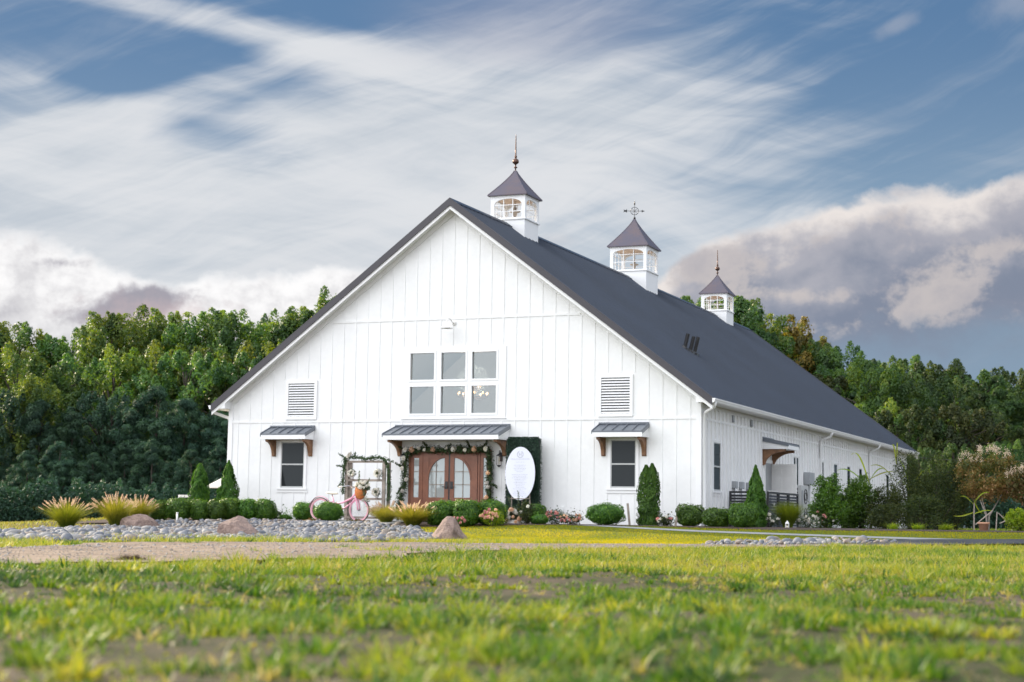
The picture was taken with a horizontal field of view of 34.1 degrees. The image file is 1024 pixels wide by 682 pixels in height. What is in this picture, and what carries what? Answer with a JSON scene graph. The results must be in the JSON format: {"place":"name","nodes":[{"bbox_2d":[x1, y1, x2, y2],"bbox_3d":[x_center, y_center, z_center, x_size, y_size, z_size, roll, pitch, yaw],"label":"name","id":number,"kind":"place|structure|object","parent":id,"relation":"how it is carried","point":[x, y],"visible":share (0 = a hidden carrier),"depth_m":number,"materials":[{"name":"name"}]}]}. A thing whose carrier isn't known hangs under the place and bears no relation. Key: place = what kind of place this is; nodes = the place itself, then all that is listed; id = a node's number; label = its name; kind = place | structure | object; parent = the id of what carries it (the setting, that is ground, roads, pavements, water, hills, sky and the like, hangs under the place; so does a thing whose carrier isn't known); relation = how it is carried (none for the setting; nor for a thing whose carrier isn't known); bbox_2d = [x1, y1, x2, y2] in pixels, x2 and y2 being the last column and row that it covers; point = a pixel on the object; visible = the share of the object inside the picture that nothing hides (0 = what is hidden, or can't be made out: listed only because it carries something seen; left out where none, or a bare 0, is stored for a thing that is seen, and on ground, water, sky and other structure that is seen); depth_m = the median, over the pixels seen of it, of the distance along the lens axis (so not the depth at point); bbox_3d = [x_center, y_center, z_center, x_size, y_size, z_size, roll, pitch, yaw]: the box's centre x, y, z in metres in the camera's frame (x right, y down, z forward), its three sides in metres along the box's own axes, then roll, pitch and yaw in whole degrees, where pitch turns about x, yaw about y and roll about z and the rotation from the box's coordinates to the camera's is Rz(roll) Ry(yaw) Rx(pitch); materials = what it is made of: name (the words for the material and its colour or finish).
{"place":"outdoors","nodes":[
{"label":"outdoors","id":0,"kind":"place"},
{"bbox_2d":[39,496,102,526],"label":"fountain grass","id":1,"kind":"object","parent":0,"point":[62,515],"depth_m":44.85,"materials":[{"name":"green plant"}]},
{"bbox_2d":[385,500,435,525],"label":"fountain grass","id":2,"kind":"object","parent":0,"point":[414,517],"depth_m":44.41,"materials":[{"name":"plant"}]},
{"bbox_2d":[0,541,890,562],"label":"gravel road","id":3,"kind":"structure","parent":0,"point":[72,552],"depth_m":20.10,"materials":[{"name":"beige gravel"}]},
{"bbox_2d":[0,519,1023,681],"bbox_3d":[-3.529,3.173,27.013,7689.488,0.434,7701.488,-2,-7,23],"label":"ground","id":4,"kind":"structure","parent":0,"point":[153,651],"depth_m":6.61,"materials":[{"name":"green plant"}]},
{"bbox_2d":[0,450,52,521],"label":"pine tree","id":5,"kind":"object","parent":4,"relation":"on","point":[27,458],"visible":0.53,"depth_m":89.36,"materials":[{"name":"green plant"}]},
{"bbox_2d":[0,390,61,484],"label":"tree","id":6,"kind":"object","parent":4,"relation":"on","point":[8,416],"visible":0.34,"depth_m":97.23,"materials":[{"name":"green plant"}]},
{"bbox_2d":[0,342,61,427],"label":"slender tree","id":7,"kind":"object","parent":4,"relation":"on","point":[15,365],"visible":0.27,"depth_m":106.24,"materials":[{"name":"green plant"}]},
{"bbox_2d":[0,373,63,481],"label":"slender tree","id":8,"kind":"object","parent":4,"relation":"on","point":[29,387],"visible":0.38,"depth_m":98.35,"materials":[{"name":"green plant"}]},
{"bbox_2d":[2,398,90,516],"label":"pine tree","id":9,"kind":"object","parent":4,"relation":"on","point":[33,422],"visible":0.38,"depth_m":97.11,"materials":[{"name":"green plant"}]},
{"bbox_2d":[0,358,108,458],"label":"broad tree","id":10,"kind":"object","parent":4,"relation":"on","point":[55,373],"visible":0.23,"depth_m":109.00,"materials":[{"name":"green plant"}]},
{"bbox_2d":[33,441,77,519],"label":"pine tree","id":11,"kind":"object","parent":4,"relation":"on","point":[61,462],"visible":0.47,"depth_m":91.89,"materials":[{"name":"green plant"}]},
{"bbox_2d":[34,334,77,376],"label":"slender tree","id":12,"kind":"object","parent":4,"relation":"on","point":[58,348],"visible":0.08,"depth_m":126.41,"materials":[{"name":"green plant"}]},
{"bbox_2d":[26,411,109,484],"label":"pine tree","id":13,"kind":"object","parent":4,"relation":"on","point":[72,420],"visible":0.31,"depth_m":97.86,"materials":[{"name":"green plant"}]},
{"bbox_2d":[57,452,119,518],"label":"pine tree","id":14,"kind":"object","parent":4,"relation":"on","point":[90,464],"visible":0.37,"depth_m":91.37,"materials":[{"name":"green plant"}]},
{"bbox_2d":[53,353,138,481],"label":"broad tree","id":15,"kind":"object","parent":4,"relation":"on","point":[99,367],"visible":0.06,"depth_m":115.86,"materials":[{"name":"green plant"}]},
{"bbox_2d":[59,311,139,414],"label":"slender tree","id":16,"kind":"object","parent":4,"relation":"on","point":[93,343],"visible":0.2,"depth_m":121.21,"materials":[{"name":"green plant"}]},
{"bbox_2d":[54,391,147,484],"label":"tree","id":17,"kind":"object","parent":4,"relation":"on","point":[96,421],"visible":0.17,"depth_m":101.93,"materials":[{"name":"green plant"}]},
{"bbox_2d":[49,343,162,460],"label":"broad tree","id":18,"kind":"object","parent":4,"relation":"on","point":[114,365],"visible":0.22,"depth_m":109.16,"materials":[{"name":"green plant"}]},
{"bbox_2d":[91,491,140,524],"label":"fountain grass","id":19,"kind":"object","parent":4,"relation":"on","point":[116,512],"depth_m":45.73,"materials":[{"name":"plant"}]},
{"bbox_2d":[76,304,168,387],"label":"slender tree","id":20,"kind":"object","parent":4,"relation":"on","point":[137,341],"visible":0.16,"depth_m":122.54,"materials":[{"name":"green plant"}]},
{"bbox_2d":[96,442,148,490],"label":"pine tree","id":21,"kind":"object","parent":4,"relation":"on","point":[125,450],"visible":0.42,"depth_m":95.28,"materials":[{"name":"green plant"}]},
{"bbox_2d":[94,407,168,484],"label":"pine tree","id":22,"kind":"object","parent":4,"relation":"on","point":[133,436],"visible":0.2,"depth_m":100.72,"materials":[{"name":"green plant"}]},
{"bbox_2d":[89,339,191,455],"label":"broad tree","id":23,"kind":"object","parent":4,"relation":"on","point":[156,355],"visible":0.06,"depth_m":111.34,"materials":[{"name":"green plant"}]},
{"bbox_2d":[103,385,193,492],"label":"pine tree","id":24,"kind":"object","parent":4,"relation":"on","point":[156,421],"visible":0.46,"depth_m":99.08,"materials":[{"name":"green plant"}]},
{"bbox_2d":[123,438,177,498],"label":"pine tree","id":25,"kind":"object","parent":4,"relation":"on","point":[146,459],"visible":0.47,"depth_m":90.46,"materials":[{"name":"green plant"}]},
{"bbox_2d":[134,307,193,369],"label":"slender tree","id":26,"kind":"object","parent":4,"relation":"on","point":[158,317],"visible":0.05,"depth_m":125.50,"materials":[{"name":"green plant"}]},
{"bbox_2d":[116,349,236,443],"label":"broad tree","id":27,"kind":"object","parent":4,"relation":"on","point":[199,365],"visible":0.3,"depth_m":107.07,"materials":[{"name":"green plant"}]},
{"bbox_2d":[143,398,220,491],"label":"pine tree","id":28,"kind":"object","parent":4,"relation":"on","point":[187,408],"visible":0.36,"depth_m":100.45,"materials":[{"name":"green plant"}]},
{"bbox_2d":[146,311,227,445],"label":"slender tree","id":29,"kind":"object","parent":4,"relation":"on","point":[169,331],"visible":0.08,"depth_m":121.20,"materials":[{"name":"green plant"}]},
{"bbox_2d":[161,449,215,500],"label":"pine tree","id":30,"kind":"object","parent":4,"relation":"on","point":[191,455],"visible":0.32,"depth_m":90.08,"materials":[{"name":"green plant"}]},
{"bbox_2d":[176,410,228,476],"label":"tree","id":31,"kind":"object","parent":4,"relation":"on","point":[214,422],"visible":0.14,"depth_m":101.64,"materials":[{"name":"green plant"}]},
{"bbox_2d":[192,412,228,479],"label":"pine tree","id":32,"kind":"object","parent":4,"relation":"on","point":[222,431],"visible":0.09,"depth_m":99.99,"materials":[{"name":"green plant"}]},
{"bbox_2d":[165,351,262,450],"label":"broad tree","id":33,"kind":"object","parent":4,"relation":"on","point":[242,359],"visible":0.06,"depth_m":107.42,"materials":[{"name":"green plant"}]},
{"bbox_2d":[175,340,256,444],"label":"broad tree","id":34,"kind":"object","parent":4,"relation":"on","point":[204,351],"visible":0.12,"depth_m":110.03,"materials":[{"name":"green plant"}]},
{"bbox_2d":[183,307,263,364],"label":"slender tree","id":35,"kind":"object","parent":4,"relation":"on","point":[224,328],"visible":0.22,"depth_m":120.16,"materials":[{"name":"green plant"}]},
{"bbox_2d":[198,308,276,357],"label":"slender tree","id":36,"kind":"object","parent":4,"relation":"on","point":[259,334],"visible":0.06,"depth_m":121.76,"materials":[{"name":"green plant"}]},
{"bbox_2d":[217,516,260,534],"bbox_3d":[-6.056,4.457,36.663,1.320,1.247,0.936,1,-6,0],"label":"boulder","id":37,"kind":"object","parent":4,"relation":"on","point":[235,525],"visible":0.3,"depth_m":36.51,"materials":[{"name":"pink stone"}]},
{"bbox_2d":[0,532,511,546],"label":"verge grass","id":38,"kind":"structure","parent":4,"relation":"on","point":[143,540],"depth_m":29.93,"materials":[{"name":"green plant"}]},
{"bbox_2d":[262,306,314,355],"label":"slender tree","id":39,"kind":"object","parent":4,"relation":"on","point":[282,331],"visible":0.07,"depth_m":123.43,"materials":[{"name":"green plant"}]},
{"bbox_2d":[0,517,896,544],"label":"river stones","id":40,"kind":"object","parent":4,"relation":"on","point":[289,526],"visible":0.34,"depth_m":40.85,"materials":[{"name":"grey stone"}]},
{"bbox_2d":[0,436,1023,528],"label":"undergrowth","id":41,"kind":"object","parent":4,"relation":"on","point":[94,491],"visible":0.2,"depth_m":87.08,"materials":[{"name":"green plant"}]},
{"bbox_2d":[77,518,1023,531],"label":"mulch bed","id":42,"kind":"object","parent":4,"relation":"on","point":[423,524],"visible":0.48,"depth_m":42.74,"materials":[{"name":"brown soil"}]},
{"bbox_2d":[161,496,191,519],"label":"boxwood","id":43,"kind":"object","parent":42,"relation":"on","point":[173,506],"visible":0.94,"depth_m":48.05,"materials":[{"name":"green plant"}]},
{"bbox_2d":[187,463,209,502],"bbox_3d":[-9.569,4.605,51.037,0.730,1.777,0.724,0,-6,5],"label":"arborvitae","id":44,"kind":"object","parent":42,"relation":"on","point":[200,487],"visible":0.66,"depth_m":50.88,"materials":[{"name":"green plant"}]},
{"bbox_2d":[215,460,239,500],"bbox_3d":[-8.546,4.497,50.300,0.791,1.864,0.719,-2,-7,23],"label":"arborvitae","id":45,"kind":"object","parent":42,"relation":"on","point":[228,482],"visible":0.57,"depth_m":50.17,"materials":[{"name":"green plant"}]},
{"bbox_2d":[313,500,345,520],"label":"boxwood","id":46,"kind":"object","parent":42,"relation":"on","point":[329,511],"visible":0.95,"depth_m":46.82,"materials":[{"name":"green plant"}]},
{"bbox_2d":[344,459,390,519],"bbox_3d":[-4.208,4.353,48.606,1.410,1.800,0.190,-2,-7,23],"label":"display frame","id":47,"kind":"object","parent":42,"relation":"on","point":[348,489],"visible":0.73,"depth_m":48.60,"materials":[{"name":"grey wood"}]},
{"bbox_2d":[336,451,393,502],"bbox_3d":[-4.287,3.955,48.556,1.935,1.487,0.274,-2,-7,23],"label":"frame garland","id":48,"kind":"object","parent":47,"relation":"hanging from","point":[349,455],"visible":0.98,"depth_m":48.56,"materials":[{"name":"green plant"}]},
{"bbox_2d":[424,498,453,524],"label":"boxwood","id":49,"kind":"object","parent":42,"relation":"on","point":[443,510],"visible":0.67,"depth_m":44.47,"materials":[{"name":"green plant"}]},
{"bbox_2d":[452,498,483,525],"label":"boxwood","id":50,"kind":"object","parent":42,"relation":"on","point":[470,508],"visible":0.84,"depth_m":44.22,"materials":[{"name":"green plant"}]},
{"bbox_2d":[505,447,534,522],"bbox_3d":[0.273,4.115,47.499,0.910,2.196,0.298,-2,-7,23],"label":"oval sign","id":51,"kind":"object","parent":42,"relation":"on","point":[520,472],"visible":0.98,"depth_m":47.41,"materials":[{"name":"white"}]},
{"bbox_2d":[504,436,542,522],"bbox_3d":[0.319,4.003,47.826,1.098,2.544,0.276,-2,-7,23],"label":"greenery panel","id":52,"kind":"object","parent":42,"relation":"on","point":[532,445],"visible":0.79,"depth_m":47.72,"materials":[{"name":"green plant"}]},
{"bbox_2d":[584,499,626,525],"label":"boxwood","id":53,"kind":"object","parent":42,"relation":"on","point":[603,513],"visible":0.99,"depth_m":44.56,"materials":[{"name":"green plant"}]},
{"bbox_2d":[636,463,661,526],"bbox_3d":[3.708,4.174,45.170,0.750,1.780,0.695,-2,-7,23],"label":"arborvitae","id":54,"kind":"object","parent":42,"relation":"on","point":[648,497],"visible":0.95,"depth_m":45.03,"materials":[{"name":"green plant"}]},
{"bbox_2d":[675,503,704,525],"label":"boxwood","id":55,"kind":"object","parent":42,"relation":"on","point":[689,515],"visible":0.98,"depth_m":44.24,"materials":[{"name":"green plant"}]},
{"bbox_2d":[701,507,730,526],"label":"boxwood","id":56,"kind":"object","parent":42,"relation":"on","point":[715,517],"visible":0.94,"depth_m":43.32,"materials":[{"name":"green plant"}]},
{"bbox_2d":[726,500,759,526],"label":"boxwood","id":57,"kind":"object","parent":42,"relation":"on","point":[742,514],"visible":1,"depth_m":42.78,"materials":[{"name":"green plant"}]},
{"bbox_2d":[745,464,768,526],"bbox_3d":[6.516,4.170,44.639,0.680,1.759,0.674,-2,-7,23],"label":"arborvitae","id":58,"kind":"object","parent":42,"relation":"on","point":[756,495],"visible":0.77,"depth_m":44.49,"materials":[{"name":"green plant"}]},
{"bbox_2d":[805,472,852,527],"bbox_3d":[8.759,4.453,46.270,1.377,1.640,1.393,-2,-7,23],"label":"tall shrub","id":59,"kind":"object","parent":42,"relation":"on","point":[827,496],"visible":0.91,"depth_m":46.07,"materials":[{"name":"green plant"}]},
{"bbox_2d":[838,472,879,528],"bbox_3d":[9.876,4.554,47.283,1.390,1.691,1.338,-2,-7,23],"label":"tall shrub","id":60,"kind":"object","parent":42,"relation":"on","point":[855,492],"visible":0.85,"depth_m":47.08,"materials":[{"name":"green plant"}]},
{"bbox_2d":[861,483,907,528],"bbox_3d":[10.453,4.665,46.742,1.433,1.374,1.362,1,-6,2],"label":"tall shrub","id":61,"kind":"object","parent":42,"relation":"on","point":[892,497],"visible":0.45,"depth_m":46.70,"materials":[{"name":"green plant"}]},
{"bbox_2d":[862,499,912,528],"bbox_3d":[10.206,4.733,45.283,1.531,0.916,1.465,-2,-7,23],"label":"tall shrub","id":62,"kind":"object","parent":42,"relation":"on","point":[877,518],"visible":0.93,"depth_m":45.15,"materials":[{"name":"green plant"}]},
{"bbox_2d":[881,450,937,529],"bbox_3d":[11.411,4.285,47.763,1.735,2.371,1.693,-2,-7,23],"label":"tall shrub","id":63,"kind":"object","parent":42,"relation":"on","point":[908,476],"visible":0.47,"depth_m":47.82,"materials":[{"name":"green plant"}]},
{"bbox_2d":[898,492,950,529],"bbox_3d":[11.228,4.697,45.756,1.618,1.122,1.776,-2,-7,23],"label":"tall shrub","id":64,"kind":"object","parent":42,"relation":"on","point":[916,509],"visible":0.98,"depth_m":45.67,"materials":[{"name":"green plant"}]},
{"bbox_2d":[905,451,967,529],"bbox_3d":[11.979,4.269,47.297,1.829,2.329,1.780,-2,-7,23],"label":"tall shrub","id":65,"kind":"object","parent":42,"relation":"on","point":[936,485],"visible":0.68,"depth_m":47.16,"materials":[{"name":"green plant"}]},
{"bbox_2d":[938,459,972,529],"bbox_3d":[12.797,4.471,48.302,1.091,2.158,1.124,1,-6,-2],"label":"tall shrub","id":66,"kind":"object","parent":42,"relation":"on","point":[952,475],"visible":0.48,"depth_m":48.28,"materials":[{"name":"green plant"}]},
{"bbox_2d":[950,443,1020,529],"bbox_3d":[13.391,4.120,46.897,2.011,2.552,1.932,-2,-7,23],"label":"rusty tree","id":67,"kind":"object","parent":42,"relation":"on","point":[978,487],"visible":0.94,"depth_m":46.63,"materials":[{"name":"brown plant"}]},
{"bbox_2d":[1001,462,1023,506],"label":"rusty tree","id":68,"kind":"object","parent":42,"relation":"on","point":[1015,482],"visible":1,"depth_m":45.66,"materials":[{"name":"brown plant"}]},
{"bbox_2d":[208,140,919,528],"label":"barn","id":69,"kind":"structure","parent":4,"relation":"on","point":[604,382],"depth_m":50.17,"materials":[{"name":"white wood"}]},
{"bbox_2d":[276,440,306,492],"bbox_3d":[-6.734,3.827,51.205,1.080,1.625,0.055,-2,-7,23],"label":"window","id":70,"kind":"structure","parent":69,"relation":"in","point":[292,461],"depth_m":51.21,"materials":[{"name":"glass"}]},
{"bbox_2d":[422,453,448,521],"bbox_3d":[-2.280,4.310,49.240,0.875,2.040,0.108,-2,-7,23],"label":"door","id":71,"kind":"structure","parent":69,"relation":"in","point":[435,467],"depth_m":49.29,"materials":[{"name":"brown wood"}]},
{"bbox_2d":[394,440,497,519],"bbox_3d":[-1.960,4.088,48.989,3.389,2.502,0.312,-2,-7,23],"label":"door garland","id":72,"kind":"object","parent":69,"relation":"attached to","point":[485,448],"depth_m":49.05,"materials":[{"name":"green plant"}]},
{"bbox_2d":[450,452,477,503],"bbox_3d":[-1.426,4.284,48.885,0.875,2.040,0.108,-2,-7,23],"label":"door","id":73,"kind":"structure","parent":69,"relation":"in","point":[463,467],"depth_m":48.94,"materials":[{"name":"brown wood"}]},
{"bbox_2d":[606,437,638,492],"bbox_3d":[3.133,3.496,47.105,1.020,1.585,0.055,-2,-7,23],"label":"window","id":74,"kind":"structure","parent":69,"relation":"in","point":[623,453],"depth_m":47.11,"materials":[{"name":"glass"}]},
{"bbox_2d":[713,439,722,495],"bbox_3d":[5.866,3.626,47.746,0.055,1.605,1.000,-2,-7,23],"label":"window","id":75,"kind":"structure","parent":69,"relation":"in","point":[717,445],"depth_m":47.81,"materials":[{"name":"grey glass"}]},
{"bbox_2d":[771,464,796,524],"bbox_3d":[8.667,4.938,53.303,0.880,2.010,0.118,-4,-8,36],"label":"door","id":76,"kind":"structure","parent":69,"relation":"in","point":[783,476],"depth_m":53.36,"materials":[{"name":"white paint"}]},
{"bbox_2d":[711,295,773,346],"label":"slender tree","id":77,"kind":"object","parent":4,"relation":"on","point":[742,305],"visible":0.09,"depth_m":117.87,"materials":[{"name":"green plant"}]},
{"bbox_2d":[746,298,801,363],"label":"slender tree","id":78,"kind":"object","parent":4,"relation":"on","point":[777,327],"visible":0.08,"depth_m":123.59,"materials":[{"name":"green plant"}]},
{"bbox_2d":[763,314,826,372],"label":"golden tree","id":79,"kind":"object","parent":4,"relation":"on","point":[798,338],"visible":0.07,"depth_m":125.02,"materials":[{"name":"green plant"}]},
{"bbox_2d":[797,338,845,374],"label":"slender tree","id":80,"kind":"object","parent":4,"relation":"on","point":[814,345],"visible":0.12,"depth_m":123.79,"materials":[{"name":"green plant"}]},
{"bbox_2d":[817,341,880,390],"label":"slender tree","id":81,"kind":"object","parent":4,"relation":"on","point":[836,355],"visible":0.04,"depth_m":122.56,"materials":[{"name":"green plant"}]},
{"bbox_2d":[854,397,917,471],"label":"broad tree","id":82,"kind":"object","parent":4,"relation":"on","point":[862,407],"visible":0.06,"depth_m":97.75,"materials":[{"name":"green plant"}]},
{"bbox_2d":[834,362,938,430],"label":"broad tree","id":83,"kind":"object","parent":4,"relation":"on","point":[856,380],"visible":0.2,"depth_m":110.95,"materials":[{"name":"green plant"}]},
{"bbox_2d":[852,372,939,450],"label":"broad tree","id":84,"kind":"object","parent":4,"relation":"on","point":[922,396],"visible":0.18,"depth_m":111.88,"materials":[{"name":"green plant"}]},
{"bbox_2d":[872,404,969,495],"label":"olive tree","id":85,"kind":"object","parent":4,"relation":"on","point":[914,413],"visible":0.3,"depth_m":96.76,"materials":[{"name":"green plant"}]},
{"bbox_2d":[857,539,1023,544],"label":"asphalt drive","id":86,"kind":"structure","parent":4,"relation":"on","point":[973,541],"depth_m":36.98,"materials":[{"name":"grey asphalt"}]},
{"bbox_2d":[907,358,978,401],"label":"broad tree","id":87,"kind":"object","parent":4,"relation":"on","point":[931,374],"visible":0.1,"depth_m":135.67,"materials":[{"name":"green plant"}]},
{"bbox_2d":[903,375,1007,429],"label":"broad tree","id":88,"kind":"object","parent":4,"relation":"on","point":[944,388],"visible":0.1,"depth_m":118.61,"materials":[{"name":"green plant"}]},
{"bbox_2d":[920,443,991,527],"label":"broad tree","id":89,"kind":"object","parent":4,"relation":"on","point":[950,450],"visible":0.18,"depth_m":85.86,"materials":[{"name":"green plant"}]},
{"bbox_2d":[913,403,1005,519],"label":"olive tree","id":90,"kind":"object","parent":4,"relation":"on","point":[960,420],"visible":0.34,"depth_m":97.19,"materials":[{"name":"green plant"}]},
{"bbox_2d":[939,369,1013,528],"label":"broad tree","id":91,"kind":"object","parent":4,"relation":"on","point":[985,376],"visible":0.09,"depth_m":134.79,"materials":[{"name":"green plant"}]},
{"bbox_2d":[953,390,1007,446],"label":"pine tree","id":92,"kind":"object","parent":4,"relation":"on","point":[979,397],"visible":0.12,"depth_m":111.55,"materials":[{"name":"green plant"}]},
{"bbox_2d":[951,407,1015,458],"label":"broad tree","id":93,"kind":"object","parent":4,"relation":"on","point":[1008,434],"visible":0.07,"depth_m":99.90,"materials":[{"name":"green plant"}]},
{"bbox_2d":[979,386,1023,448],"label":"pine tree","id":94,"kind":"object","parent":4,"relation":"on","point":[1012,405],"visible":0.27,"depth_m":110.98,"materials":[{"name":"green plant"}]},
{"bbox_2d":[0,0,1023,384],"label":"sky","id":95,"kind":"structure","parent":0,"point":[855,168],"materials":[{"name":"blue"}]},
{"bbox_2d":[358,524,1023,543],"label":"lawn","id":96,"kind":"structure","parent":0,"point":[691,536],"depth_m":40.59,"materials":[{"name":"green plant"}]},
{"bbox_2d":[432,516,468,539],"bbox_3d":[-1.354,4.429,35.895,0.958,1.320,0.730,6,-8,-40],"label":"boulder","id":97,"kind":"object","parent":96,"relation":"on","point":[448,527],"visible":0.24,"depth_m":35.73,"materials":[{"name":"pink stone"}]},
{"bbox_2d":[585,525,944,538],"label":"concrete path","id":98,"kind":"structure","parent":0,"point":[763,533],"depth_m":40.32,"materials":[{"name":"grey concrete"}]},
{"bbox_2d":[767,500,807,527],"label":"feather grass","id":99,"kind":"object","parent":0,"point":[791,513],"depth_m":44.82,"materials":[{"name":"green plant"}]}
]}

